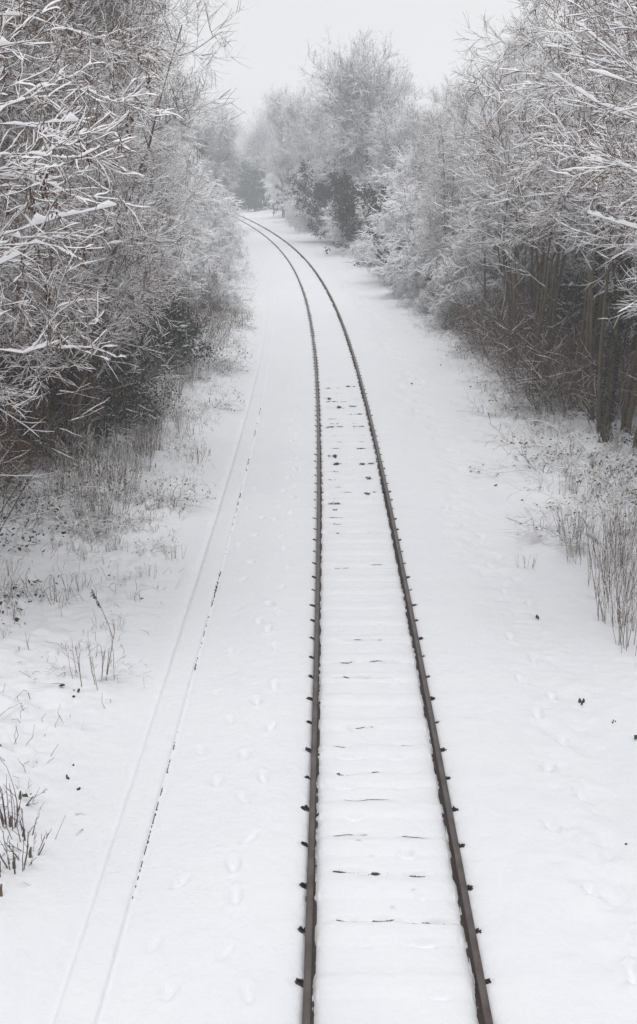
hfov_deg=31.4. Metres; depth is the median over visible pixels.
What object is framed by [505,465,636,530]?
bramble
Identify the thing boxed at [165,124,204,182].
snowy bush
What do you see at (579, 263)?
coppice tree
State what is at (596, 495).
bramble
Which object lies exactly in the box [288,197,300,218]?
snowy bush
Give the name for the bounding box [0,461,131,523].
bramble
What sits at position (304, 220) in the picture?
snowy bush
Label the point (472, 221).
coppice tree
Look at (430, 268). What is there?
snowy bush
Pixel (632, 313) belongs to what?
coppice tree
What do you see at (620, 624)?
dry weeds
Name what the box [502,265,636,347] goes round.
undergrowth shrub
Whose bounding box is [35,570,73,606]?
dry weeds
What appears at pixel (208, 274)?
snowy bush
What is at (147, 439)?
dry weeds
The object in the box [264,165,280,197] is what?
snowy bush
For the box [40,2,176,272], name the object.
coppice tree
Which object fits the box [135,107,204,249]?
coppice tree
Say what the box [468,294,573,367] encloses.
undergrowth shrub
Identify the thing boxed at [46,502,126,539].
bramble
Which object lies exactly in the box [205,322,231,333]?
bramble
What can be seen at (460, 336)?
undergrowth shrub
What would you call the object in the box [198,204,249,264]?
snowy bush
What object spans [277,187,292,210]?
snowy bush
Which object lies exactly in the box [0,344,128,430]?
undergrowth shrub
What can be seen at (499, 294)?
undergrowth shrub
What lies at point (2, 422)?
undergrowth shrub
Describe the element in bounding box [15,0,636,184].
sky
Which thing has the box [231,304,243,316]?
dry weeds
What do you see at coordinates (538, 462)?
bramble
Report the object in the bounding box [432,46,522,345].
woodland tree
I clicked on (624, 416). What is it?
coppice tree
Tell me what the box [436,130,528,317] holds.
coppice tree
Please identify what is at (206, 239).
snowy bush
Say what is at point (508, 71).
coppice tree
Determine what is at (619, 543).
dry weeds
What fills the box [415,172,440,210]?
coppice tree
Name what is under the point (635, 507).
dry weeds
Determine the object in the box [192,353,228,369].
bramble
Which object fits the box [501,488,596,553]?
bramble
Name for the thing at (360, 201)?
snowy bush
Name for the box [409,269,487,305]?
undergrowth shrub
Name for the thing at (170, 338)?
snowy bush
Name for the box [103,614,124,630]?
dry weeds
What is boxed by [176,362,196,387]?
dry weeds
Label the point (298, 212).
snowy bush
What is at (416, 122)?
bare tree
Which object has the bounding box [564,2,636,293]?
coppice tree
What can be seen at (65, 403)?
undergrowth shrub
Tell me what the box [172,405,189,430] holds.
dry weeds
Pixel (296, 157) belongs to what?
bare tree
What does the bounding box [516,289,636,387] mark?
undergrowth shrub
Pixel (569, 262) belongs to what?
coppice tree
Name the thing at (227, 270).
snowy bush
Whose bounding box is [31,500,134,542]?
bramble
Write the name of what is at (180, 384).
dry weeds
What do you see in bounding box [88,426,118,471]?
dry weeds
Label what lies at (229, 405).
bramble
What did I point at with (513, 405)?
bramble
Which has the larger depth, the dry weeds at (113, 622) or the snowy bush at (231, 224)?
the snowy bush at (231, 224)
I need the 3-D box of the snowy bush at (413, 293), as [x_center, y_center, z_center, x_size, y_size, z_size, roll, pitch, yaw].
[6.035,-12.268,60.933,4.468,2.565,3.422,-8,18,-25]
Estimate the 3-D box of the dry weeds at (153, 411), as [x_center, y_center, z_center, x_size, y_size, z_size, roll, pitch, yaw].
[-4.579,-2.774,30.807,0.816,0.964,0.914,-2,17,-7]
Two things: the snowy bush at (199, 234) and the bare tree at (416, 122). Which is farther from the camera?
the bare tree at (416, 122)
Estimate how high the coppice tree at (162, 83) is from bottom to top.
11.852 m
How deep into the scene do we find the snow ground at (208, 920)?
14.96 m
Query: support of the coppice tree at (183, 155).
on the snow ground at (208, 920)
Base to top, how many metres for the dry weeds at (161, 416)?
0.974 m
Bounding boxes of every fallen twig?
[0,702,27,715]
[19,670,64,684]
[113,514,126,549]
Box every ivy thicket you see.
[0,258,127,464]
[0,304,85,469]
[22,274,182,446]
[79,286,192,428]
[103,276,221,380]
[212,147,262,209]
[269,167,300,214]
[287,174,314,224]
[318,169,382,254]
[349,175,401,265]
[366,204,420,278]
[417,235,434,283]
[520,246,636,357]
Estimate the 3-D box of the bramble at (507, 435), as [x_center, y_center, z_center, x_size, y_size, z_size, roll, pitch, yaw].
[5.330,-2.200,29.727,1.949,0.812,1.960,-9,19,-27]
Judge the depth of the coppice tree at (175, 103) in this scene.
24.64 m
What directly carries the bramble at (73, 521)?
on the snow ground at (208, 920)
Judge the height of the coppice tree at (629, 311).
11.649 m
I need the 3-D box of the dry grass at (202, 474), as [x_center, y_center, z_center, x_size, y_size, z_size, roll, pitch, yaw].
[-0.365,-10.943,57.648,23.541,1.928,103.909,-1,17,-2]
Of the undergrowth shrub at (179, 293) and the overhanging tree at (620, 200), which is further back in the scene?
the undergrowth shrub at (179, 293)
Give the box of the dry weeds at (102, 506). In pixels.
[82,484,117,517]
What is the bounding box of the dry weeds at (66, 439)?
[27,410,96,472]
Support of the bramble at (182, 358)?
on the snow ground at (208, 920)
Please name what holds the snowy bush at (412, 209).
on the snow ground at (208, 920)
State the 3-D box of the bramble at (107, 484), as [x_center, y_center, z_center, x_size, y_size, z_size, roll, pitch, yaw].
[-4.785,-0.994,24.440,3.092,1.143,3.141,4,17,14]
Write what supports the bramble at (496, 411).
on the snow ground at (208, 920)
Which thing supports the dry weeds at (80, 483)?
on the snow ground at (208, 920)
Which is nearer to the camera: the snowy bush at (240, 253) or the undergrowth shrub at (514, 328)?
the undergrowth shrub at (514, 328)
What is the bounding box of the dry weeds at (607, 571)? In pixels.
[584,538,621,585]
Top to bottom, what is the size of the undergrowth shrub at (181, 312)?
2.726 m
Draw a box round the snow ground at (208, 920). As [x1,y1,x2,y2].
[0,188,636,1023]
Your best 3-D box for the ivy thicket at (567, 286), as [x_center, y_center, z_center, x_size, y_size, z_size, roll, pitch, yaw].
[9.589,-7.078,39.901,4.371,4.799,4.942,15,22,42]
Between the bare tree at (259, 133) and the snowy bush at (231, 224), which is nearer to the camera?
the snowy bush at (231, 224)
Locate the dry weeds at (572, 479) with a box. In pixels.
[559,467,583,495]
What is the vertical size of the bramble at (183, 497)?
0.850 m
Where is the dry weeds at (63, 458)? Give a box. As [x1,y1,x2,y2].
[37,424,91,476]
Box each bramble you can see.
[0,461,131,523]
[0,482,89,514]
[1,492,68,539]
[19,480,60,497]
[27,458,166,507]
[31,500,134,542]
[36,486,130,537]
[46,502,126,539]
[62,429,150,460]
[77,492,151,536]
[83,401,183,438]
[103,382,178,420]
[104,418,130,436]
[113,475,180,509]
[121,473,223,513]
[127,390,217,420]
[130,535,178,556]
[136,360,185,382]
[145,352,190,384]
[152,348,201,372]
[156,374,205,391]
[159,358,187,379]
[185,353,240,375]
[189,339,252,368]
[191,387,244,412]
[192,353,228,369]
[201,346,255,376]
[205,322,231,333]
[209,326,254,346]
[212,289,250,312]
[213,313,253,327]
[222,313,257,330]
[224,297,245,310]
[408,318,434,327]
[410,299,430,314]
[416,313,478,335]
[442,337,497,356]
[456,359,528,388]
[457,396,506,417]
[465,428,635,487]
[474,416,559,451]
[477,357,516,375]
[486,381,561,420]
[488,385,540,410]
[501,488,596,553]
[505,400,569,423]
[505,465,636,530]
[506,403,548,421]
[506,409,623,475]
[524,409,572,436]
[542,488,636,560]
[543,467,636,530]
[548,441,600,461]
[555,453,636,501]
[573,454,618,477]
[596,437,636,457]
[603,482,636,504]
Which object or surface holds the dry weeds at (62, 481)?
on the snow ground at (208, 920)
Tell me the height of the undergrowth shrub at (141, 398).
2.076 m
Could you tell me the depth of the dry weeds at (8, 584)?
17.81 m
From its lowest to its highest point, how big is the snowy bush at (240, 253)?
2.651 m
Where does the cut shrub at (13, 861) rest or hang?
on the snow ground at (208, 920)
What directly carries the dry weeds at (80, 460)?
on the snow ground at (208, 920)
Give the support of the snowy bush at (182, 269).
on the snow ground at (208, 920)
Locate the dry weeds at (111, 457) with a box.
[79,432,132,485]
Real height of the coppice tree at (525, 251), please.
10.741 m
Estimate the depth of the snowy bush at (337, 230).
101.77 m
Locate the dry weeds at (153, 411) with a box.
[136,399,162,427]
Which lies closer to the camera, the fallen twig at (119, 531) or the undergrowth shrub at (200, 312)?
the fallen twig at (119, 531)
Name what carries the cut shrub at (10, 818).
on the snow ground at (208, 920)
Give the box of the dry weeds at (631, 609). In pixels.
[607,551,636,630]
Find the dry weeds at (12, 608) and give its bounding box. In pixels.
[0,598,18,623]
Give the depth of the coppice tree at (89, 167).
30.39 m
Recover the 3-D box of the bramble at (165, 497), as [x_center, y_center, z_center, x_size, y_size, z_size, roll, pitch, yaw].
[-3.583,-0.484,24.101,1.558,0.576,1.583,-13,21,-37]
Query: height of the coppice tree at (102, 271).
9.085 m
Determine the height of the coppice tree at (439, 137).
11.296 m
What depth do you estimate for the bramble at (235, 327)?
51.76 m
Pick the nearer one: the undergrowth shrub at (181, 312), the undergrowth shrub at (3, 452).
the undergrowth shrub at (3, 452)
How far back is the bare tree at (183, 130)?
90.36 m
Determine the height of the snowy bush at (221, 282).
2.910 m
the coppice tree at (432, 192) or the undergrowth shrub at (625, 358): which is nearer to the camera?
the undergrowth shrub at (625, 358)
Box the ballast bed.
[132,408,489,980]
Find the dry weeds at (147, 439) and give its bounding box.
[129,419,158,458]
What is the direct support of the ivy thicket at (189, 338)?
on the snow ground at (208, 920)
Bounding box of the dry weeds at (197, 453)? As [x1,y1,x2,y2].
[184,442,209,463]
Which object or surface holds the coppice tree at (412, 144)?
on the snow ground at (208, 920)
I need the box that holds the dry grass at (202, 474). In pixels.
[0,250,636,885]
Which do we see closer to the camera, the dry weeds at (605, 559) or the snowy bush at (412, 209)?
the dry weeds at (605, 559)
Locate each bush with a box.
[125,238,191,306]
[142,306,199,363]
[145,209,211,305]
[155,189,234,304]
[157,126,244,220]
[157,138,234,226]
[162,285,204,331]
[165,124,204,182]
[171,177,238,249]
[181,209,212,253]
[184,202,223,257]
[185,154,229,204]
[185,216,211,276]
[185,260,243,318]
[195,263,221,288]
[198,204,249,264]
[201,227,232,273]
[203,240,249,287]
[206,168,234,197]
[214,205,242,246]
[219,194,239,227]
[219,230,251,259]
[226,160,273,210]
[227,236,241,256]
[229,237,243,249]
[262,174,277,207]
[262,174,279,208]
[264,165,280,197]
[268,188,288,210]
[276,170,302,215]
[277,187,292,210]
[278,173,304,205]
[278,180,318,226]
[283,194,340,235]
[283,209,296,223]
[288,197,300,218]
[304,175,327,209]
[317,226,338,245]
[318,175,377,243]
[320,194,336,231]
[321,186,380,242]
[323,203,343,243]
[331,232,346,248]
[340,151,381,190]
[340,239,365,258]
[343,230,365,251]
[346,238,386,267]
[347,196,409,282]
[354,169,386,228]
[355,145,413,227]
[359,199,456,303]
[365,177,436,261]
[376,253,420,298]
[377,136,431,213]
[384,158,433,218]
[389,263,441,304]
[396,144,510,226]
[403,281,446,313]
[405,217,429,265]
[416,223,628,323]
[417,247,450,302]
[420,279,491,327]
[424,225,510,318]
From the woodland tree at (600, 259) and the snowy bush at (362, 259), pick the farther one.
the snowy bush at (362, 259)
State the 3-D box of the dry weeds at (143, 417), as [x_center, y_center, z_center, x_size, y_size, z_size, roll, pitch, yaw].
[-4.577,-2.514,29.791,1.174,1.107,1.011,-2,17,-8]
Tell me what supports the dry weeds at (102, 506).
on the snow ground at (208, 920)
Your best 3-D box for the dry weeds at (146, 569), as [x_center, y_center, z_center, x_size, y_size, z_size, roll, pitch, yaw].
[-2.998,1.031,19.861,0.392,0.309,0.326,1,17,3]
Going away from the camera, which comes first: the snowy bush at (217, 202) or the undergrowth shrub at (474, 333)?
the undergrowth shrub at (474, 333)
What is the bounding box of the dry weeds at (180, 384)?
[154,370,185,401]
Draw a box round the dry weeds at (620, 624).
[599,587,636,654]
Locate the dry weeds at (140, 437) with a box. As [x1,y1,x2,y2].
[108,406,150,459]
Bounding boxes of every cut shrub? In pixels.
[0,759,22,828]
[0,776,46,809]
[0,825,34,873]
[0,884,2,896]
[1,803,43,841]
[4,829,51,865]
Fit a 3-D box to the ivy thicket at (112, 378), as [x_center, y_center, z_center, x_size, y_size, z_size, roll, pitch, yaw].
[-5.658,-3.631,27.179,4.300,4.471,3.894,-9,19,-28]
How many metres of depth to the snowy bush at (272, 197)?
216.90 m
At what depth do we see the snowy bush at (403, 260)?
60.79 m
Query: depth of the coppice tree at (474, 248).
41.76 m
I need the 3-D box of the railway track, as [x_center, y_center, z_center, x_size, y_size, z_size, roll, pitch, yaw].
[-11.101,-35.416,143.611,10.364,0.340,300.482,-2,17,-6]
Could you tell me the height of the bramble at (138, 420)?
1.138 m
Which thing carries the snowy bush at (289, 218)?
on the snow ground at (208, 920)
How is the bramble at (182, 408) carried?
on the snow ground at (208, 920)
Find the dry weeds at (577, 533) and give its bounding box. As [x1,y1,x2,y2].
[553,501,624,564]
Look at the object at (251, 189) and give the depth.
221.43 m
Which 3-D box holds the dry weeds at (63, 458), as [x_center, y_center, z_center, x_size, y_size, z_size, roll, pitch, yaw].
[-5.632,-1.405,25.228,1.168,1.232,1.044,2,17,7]
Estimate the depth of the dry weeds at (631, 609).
17.58 m
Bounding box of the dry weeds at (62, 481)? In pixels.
[48,466,77,492]
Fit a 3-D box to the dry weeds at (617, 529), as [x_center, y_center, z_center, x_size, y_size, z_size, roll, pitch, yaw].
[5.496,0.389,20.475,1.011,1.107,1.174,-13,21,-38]
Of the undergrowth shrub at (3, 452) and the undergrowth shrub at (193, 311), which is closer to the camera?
the undergrowth shrub at (3, 452)
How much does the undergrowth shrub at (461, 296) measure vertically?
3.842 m
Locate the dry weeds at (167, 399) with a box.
[146,381,178,412]
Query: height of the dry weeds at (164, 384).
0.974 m
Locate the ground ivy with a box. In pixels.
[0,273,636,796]
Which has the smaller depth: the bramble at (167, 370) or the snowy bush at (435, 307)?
the bramble at (167, 370)
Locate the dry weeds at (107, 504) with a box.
[62,476,121,523]
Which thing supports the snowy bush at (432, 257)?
on the snow ground at (208, 920)
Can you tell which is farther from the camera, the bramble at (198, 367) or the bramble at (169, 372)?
the bramble at (198, 367)
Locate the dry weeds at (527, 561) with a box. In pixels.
[515,551,537,569]
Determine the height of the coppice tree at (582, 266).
11.422 m
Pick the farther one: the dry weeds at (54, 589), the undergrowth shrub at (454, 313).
the undergrowth shrub at (454, 313)
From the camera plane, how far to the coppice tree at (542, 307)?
34.02 m
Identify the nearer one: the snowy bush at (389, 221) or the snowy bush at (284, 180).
the snowy bush at (389, 221)
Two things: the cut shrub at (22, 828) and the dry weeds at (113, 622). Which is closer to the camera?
the cut shrub at (22, 828)
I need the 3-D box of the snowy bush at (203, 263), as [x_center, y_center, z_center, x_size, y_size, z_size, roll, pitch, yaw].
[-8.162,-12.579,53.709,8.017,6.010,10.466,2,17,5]
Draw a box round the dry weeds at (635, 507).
[594,477,636,540]
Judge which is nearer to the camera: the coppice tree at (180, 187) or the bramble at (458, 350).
the coppice tree at (180, 187)
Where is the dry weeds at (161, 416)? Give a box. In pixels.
[143,402,167,433]
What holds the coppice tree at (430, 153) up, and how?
on the snow ground at (208, 920)
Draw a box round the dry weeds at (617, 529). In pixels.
[595,495,636,562]
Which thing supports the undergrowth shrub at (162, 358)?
on the snow ground at (208, 920)
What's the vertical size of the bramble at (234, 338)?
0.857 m
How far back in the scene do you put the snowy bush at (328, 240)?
114.11 m
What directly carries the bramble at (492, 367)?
on the snow ground at (208, 920)
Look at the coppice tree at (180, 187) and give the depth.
35.42 m
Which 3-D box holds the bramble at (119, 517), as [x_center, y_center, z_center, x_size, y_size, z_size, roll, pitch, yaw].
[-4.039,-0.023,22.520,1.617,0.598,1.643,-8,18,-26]
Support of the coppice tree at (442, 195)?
on the snow ground at (208, 920)
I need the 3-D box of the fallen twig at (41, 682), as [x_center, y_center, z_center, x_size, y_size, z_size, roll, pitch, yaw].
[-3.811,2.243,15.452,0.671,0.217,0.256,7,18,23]
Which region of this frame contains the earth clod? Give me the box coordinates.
[578,698,584,704]
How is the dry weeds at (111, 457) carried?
on the snow ground at (208, 920)
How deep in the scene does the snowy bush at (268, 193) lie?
213.72 m
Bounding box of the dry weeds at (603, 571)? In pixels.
[582,521,636,605]
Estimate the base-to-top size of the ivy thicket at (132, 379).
4.024 m
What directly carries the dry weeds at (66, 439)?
on the snow ground at (208, 920)
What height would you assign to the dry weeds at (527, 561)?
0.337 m
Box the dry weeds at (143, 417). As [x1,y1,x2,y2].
[124,398,162,434]
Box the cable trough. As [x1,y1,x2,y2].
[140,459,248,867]
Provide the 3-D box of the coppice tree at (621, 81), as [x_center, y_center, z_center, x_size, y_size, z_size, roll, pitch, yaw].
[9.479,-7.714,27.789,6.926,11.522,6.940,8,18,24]
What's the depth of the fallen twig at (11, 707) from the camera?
14.61 m
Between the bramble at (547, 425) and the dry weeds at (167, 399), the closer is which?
the bramble at (547, 425)
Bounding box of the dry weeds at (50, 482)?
[39,465,69,499]
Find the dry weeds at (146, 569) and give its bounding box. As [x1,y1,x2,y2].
[137,563,156,576]
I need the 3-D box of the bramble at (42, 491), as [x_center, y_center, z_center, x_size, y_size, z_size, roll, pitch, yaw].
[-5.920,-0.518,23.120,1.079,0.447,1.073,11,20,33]
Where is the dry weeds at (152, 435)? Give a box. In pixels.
[129,418,166,450]
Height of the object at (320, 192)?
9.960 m
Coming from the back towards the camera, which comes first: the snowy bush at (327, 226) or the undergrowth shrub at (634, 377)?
the snowy bush at (327, 226)
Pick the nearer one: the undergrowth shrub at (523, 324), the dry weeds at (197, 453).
the dry weeds at (197, 453)
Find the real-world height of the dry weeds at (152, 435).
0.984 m
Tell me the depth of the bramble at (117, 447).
27.41 m
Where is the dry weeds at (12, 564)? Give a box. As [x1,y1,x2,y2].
[5,554,23,575]
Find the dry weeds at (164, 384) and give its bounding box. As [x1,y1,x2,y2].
[152,367,173,399]
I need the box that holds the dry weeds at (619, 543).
[600,519,636,584]
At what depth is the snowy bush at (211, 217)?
72.19 m
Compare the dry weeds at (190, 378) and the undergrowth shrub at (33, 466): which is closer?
the undergrowth shrub at (33, 466)
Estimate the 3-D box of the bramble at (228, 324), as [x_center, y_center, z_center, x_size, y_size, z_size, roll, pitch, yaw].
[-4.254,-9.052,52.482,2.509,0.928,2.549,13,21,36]
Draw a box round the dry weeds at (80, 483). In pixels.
[48,448,107,515]
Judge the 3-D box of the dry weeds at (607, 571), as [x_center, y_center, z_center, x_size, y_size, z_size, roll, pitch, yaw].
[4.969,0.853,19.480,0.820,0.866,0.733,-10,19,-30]
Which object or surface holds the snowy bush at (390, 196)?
on the snow ground at (208, 920)
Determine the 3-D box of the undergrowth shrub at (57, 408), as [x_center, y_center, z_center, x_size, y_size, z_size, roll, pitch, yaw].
[-6.907,-2.498,26.738,3.966,2.624,4.290,1,17,3]
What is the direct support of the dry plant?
on the snow ground at (208, 920)
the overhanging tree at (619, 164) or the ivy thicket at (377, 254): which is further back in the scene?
the ivy thicket at (377, 254)
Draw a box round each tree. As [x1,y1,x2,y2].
[0,0,108,436]
[0,0,183,382]
[0,0,197,421]
[0,0,255,459]
[0,1,184,391]
[0,5,181,365]
[2,0,154,291]
[5,1,150,394]
[9,3,196,299]
[20,0,227,320]
[32,94,169,358]
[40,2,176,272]
[81,0,221,245]
[103,33,192,210]
[111,2,176,87]
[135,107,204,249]
[154,67,220,170]
[159,47,190,161]
[177,102,235,193]
[193,101,247,191]
[221,108,283,177]
[249,81,321,216]
[268,90,338,184]
[281,98,358,230]
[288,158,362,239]
[289,25,431,189]
[353,98,431,201]
[391,100,469,220]
[394,77,485,204]
[402,64,511,278]
[409,133,502,226]
[415,89,496,303]
[415,119,473,201]
[415,159,457,251]
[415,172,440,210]
[418,111,482,267]
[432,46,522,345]
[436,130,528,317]
[437,71,555,320]
[439,58,588,359]
[441,8,575,340]
[444,0,636,262]
[448,24,577,365]
[453,122,534,287]
[457,0,636,311]
[463,15,573,310]
[476,23,631,392]
[505,0,636,432]
[505,14,634,352]
[514,0,635,411]
[515,77,629,363]
[524,195,633,303]
[537,1,635,381]
[540,6,636,420]
[540,39,636,409]
[541,100,620,324]
[548,0,636,447]
[550,0,636,442]
[561,0,636,216]
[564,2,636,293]
[587,90,636,348]
[600,121,636,447]
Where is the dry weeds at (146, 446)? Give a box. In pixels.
[112,429,159,471]
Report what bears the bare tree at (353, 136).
on the snow ground at (208, 920)
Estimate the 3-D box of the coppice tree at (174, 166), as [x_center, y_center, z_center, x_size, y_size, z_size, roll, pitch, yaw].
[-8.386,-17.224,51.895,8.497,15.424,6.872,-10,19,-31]
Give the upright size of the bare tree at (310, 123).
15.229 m
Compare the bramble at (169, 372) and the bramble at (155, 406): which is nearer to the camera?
the bramble at (155, 406)
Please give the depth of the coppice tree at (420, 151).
59.17 m
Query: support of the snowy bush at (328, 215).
on the snow ground at (208, 920)
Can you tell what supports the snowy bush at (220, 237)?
on the snow ground at (208, 920)
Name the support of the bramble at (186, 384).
on the snow ground at (208, 920)
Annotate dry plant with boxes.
[44,589,151,689]
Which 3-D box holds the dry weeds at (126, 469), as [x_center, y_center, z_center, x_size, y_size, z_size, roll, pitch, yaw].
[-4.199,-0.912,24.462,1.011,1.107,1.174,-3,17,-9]
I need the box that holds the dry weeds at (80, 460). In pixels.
[57,435,111,488]
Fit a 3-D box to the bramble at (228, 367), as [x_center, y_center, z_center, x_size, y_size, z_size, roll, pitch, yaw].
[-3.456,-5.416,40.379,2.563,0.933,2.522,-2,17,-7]
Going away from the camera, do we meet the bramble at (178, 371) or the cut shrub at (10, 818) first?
the cut shrub at (10, 818)
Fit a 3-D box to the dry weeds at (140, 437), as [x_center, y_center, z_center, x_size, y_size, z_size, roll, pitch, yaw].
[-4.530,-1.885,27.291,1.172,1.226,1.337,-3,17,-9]
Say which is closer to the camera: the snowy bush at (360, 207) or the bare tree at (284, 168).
the snowy bush at (360, 207)
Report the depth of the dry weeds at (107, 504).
22.38 m
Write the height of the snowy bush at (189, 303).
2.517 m
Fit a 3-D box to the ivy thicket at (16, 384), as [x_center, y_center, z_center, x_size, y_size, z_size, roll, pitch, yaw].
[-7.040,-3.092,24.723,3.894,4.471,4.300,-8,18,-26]
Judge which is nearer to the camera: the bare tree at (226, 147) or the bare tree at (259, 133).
the bare tree at (226, 147)
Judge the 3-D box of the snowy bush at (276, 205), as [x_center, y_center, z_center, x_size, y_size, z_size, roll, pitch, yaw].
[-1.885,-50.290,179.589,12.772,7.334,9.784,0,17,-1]
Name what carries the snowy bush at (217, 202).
on the snow ground at (208, 920)
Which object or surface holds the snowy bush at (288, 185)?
on the snow ground at (208, 920)
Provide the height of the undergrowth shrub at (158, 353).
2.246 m
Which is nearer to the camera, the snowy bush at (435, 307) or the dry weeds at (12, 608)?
the dry weeds at (12, 608)
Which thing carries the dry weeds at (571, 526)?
on the snow ground at (208, 920)
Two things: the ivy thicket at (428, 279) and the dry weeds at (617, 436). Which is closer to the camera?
the dry weeds at (617, 436)
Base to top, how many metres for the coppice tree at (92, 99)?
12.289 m
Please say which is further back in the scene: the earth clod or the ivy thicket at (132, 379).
the ivy thicket at (132, 379)
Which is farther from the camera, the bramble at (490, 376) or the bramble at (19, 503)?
the bramble at (490, 376)
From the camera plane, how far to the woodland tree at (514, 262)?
38.38 m
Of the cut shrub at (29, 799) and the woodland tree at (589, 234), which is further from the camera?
the woodland tree at (589, 234)
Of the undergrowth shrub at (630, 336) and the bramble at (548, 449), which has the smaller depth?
the bramble at (548, 449)
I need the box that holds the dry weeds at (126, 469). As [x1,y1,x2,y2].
[100,443,146,493]
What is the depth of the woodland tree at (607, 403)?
28.48 m
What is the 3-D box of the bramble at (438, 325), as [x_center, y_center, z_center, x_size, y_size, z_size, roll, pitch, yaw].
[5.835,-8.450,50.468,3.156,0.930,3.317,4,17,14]
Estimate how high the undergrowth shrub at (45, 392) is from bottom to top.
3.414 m
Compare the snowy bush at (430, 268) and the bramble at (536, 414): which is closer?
the bramble at (536, 414)
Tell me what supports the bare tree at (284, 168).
on the snow ground at (208, 920)
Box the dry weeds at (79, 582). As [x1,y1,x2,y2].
[60,564,95,591]
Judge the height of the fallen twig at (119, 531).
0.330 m
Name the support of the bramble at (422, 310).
on the snow ground at (208, 920)
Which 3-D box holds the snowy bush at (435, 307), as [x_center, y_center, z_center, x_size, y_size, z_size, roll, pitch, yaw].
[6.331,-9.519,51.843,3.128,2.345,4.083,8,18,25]
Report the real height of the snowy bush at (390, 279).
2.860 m
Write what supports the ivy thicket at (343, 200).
on the snow ground at (208, 920)
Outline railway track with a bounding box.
[235,216,492,1023]
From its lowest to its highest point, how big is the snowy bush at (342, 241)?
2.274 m
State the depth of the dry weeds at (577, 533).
20.67 m
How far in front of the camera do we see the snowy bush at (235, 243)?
94.28 m
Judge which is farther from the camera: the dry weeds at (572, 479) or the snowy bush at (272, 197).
the snowy bush at (272, 197)
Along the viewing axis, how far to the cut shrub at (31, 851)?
11.77 m
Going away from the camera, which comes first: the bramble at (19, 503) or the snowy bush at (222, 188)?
the bramble at (19, 503)
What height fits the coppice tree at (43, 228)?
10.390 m
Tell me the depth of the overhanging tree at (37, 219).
8.29 m
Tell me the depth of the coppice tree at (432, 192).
60.81 m
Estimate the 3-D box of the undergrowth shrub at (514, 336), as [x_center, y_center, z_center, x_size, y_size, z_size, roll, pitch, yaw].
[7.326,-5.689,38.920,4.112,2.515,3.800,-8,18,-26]
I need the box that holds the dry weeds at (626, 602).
[588,560,636,624]
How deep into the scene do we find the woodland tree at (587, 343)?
31.24 m
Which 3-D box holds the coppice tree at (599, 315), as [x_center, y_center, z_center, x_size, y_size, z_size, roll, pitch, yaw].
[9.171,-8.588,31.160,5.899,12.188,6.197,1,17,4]
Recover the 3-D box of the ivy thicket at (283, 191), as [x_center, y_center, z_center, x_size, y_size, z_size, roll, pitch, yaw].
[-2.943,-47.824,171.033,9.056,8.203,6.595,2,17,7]
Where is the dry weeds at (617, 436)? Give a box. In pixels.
[603,426,627,451]
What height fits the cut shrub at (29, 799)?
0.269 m
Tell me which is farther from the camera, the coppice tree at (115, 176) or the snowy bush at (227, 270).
the snowy bush at (227, 270)
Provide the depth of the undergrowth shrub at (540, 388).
32.63 m
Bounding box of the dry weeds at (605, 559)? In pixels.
[585,507,636,568]
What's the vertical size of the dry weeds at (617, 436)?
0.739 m
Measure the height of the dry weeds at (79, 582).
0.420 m
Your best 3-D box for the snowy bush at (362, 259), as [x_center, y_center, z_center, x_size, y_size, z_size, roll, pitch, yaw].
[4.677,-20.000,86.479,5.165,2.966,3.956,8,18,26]
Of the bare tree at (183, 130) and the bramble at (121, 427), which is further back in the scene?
the bare tree at (183, 130)
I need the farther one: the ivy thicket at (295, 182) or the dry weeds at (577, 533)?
the ivy thicket at (295, 182)
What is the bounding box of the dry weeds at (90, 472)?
[75,446,147,514]
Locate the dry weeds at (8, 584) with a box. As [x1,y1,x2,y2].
[0,575,15,605]
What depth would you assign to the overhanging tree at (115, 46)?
14.50 m
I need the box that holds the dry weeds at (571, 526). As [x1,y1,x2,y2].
[550,498,592,548]
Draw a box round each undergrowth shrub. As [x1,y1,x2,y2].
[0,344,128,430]
[0,353,127,456]
[0,359,115,500]
[0,381,122,540]
[0,400,61,491]
[0,427,49,520]
[3,353,113,455]
[6,330,140,435]
[61,336,189,407]
[68,362,174,428]
[89,325,184,377]
[96,294,164,356]
[99,320,188,376]
[100,299,181,384]
[131,297,207,341]
[149,280,219,359]
[150,273,195,312]
[153,259,248,361]
[165,283,226,337]
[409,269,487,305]
[411,286,490,330]
[423,260,553,331]
[433,290,520,348]
[434,266,570,361]
[438,290,533,350]
[447,268,550,327]
[461,315,604,373]
[463,276,611,401]
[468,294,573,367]
[480,328,636,424]
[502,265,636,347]
[508,309,634,402]
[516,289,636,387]
[536,310,636,424]
[559,289,636,342]
[568,324,636,420]
[618,351,636,424]
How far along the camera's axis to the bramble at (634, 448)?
27.86 m

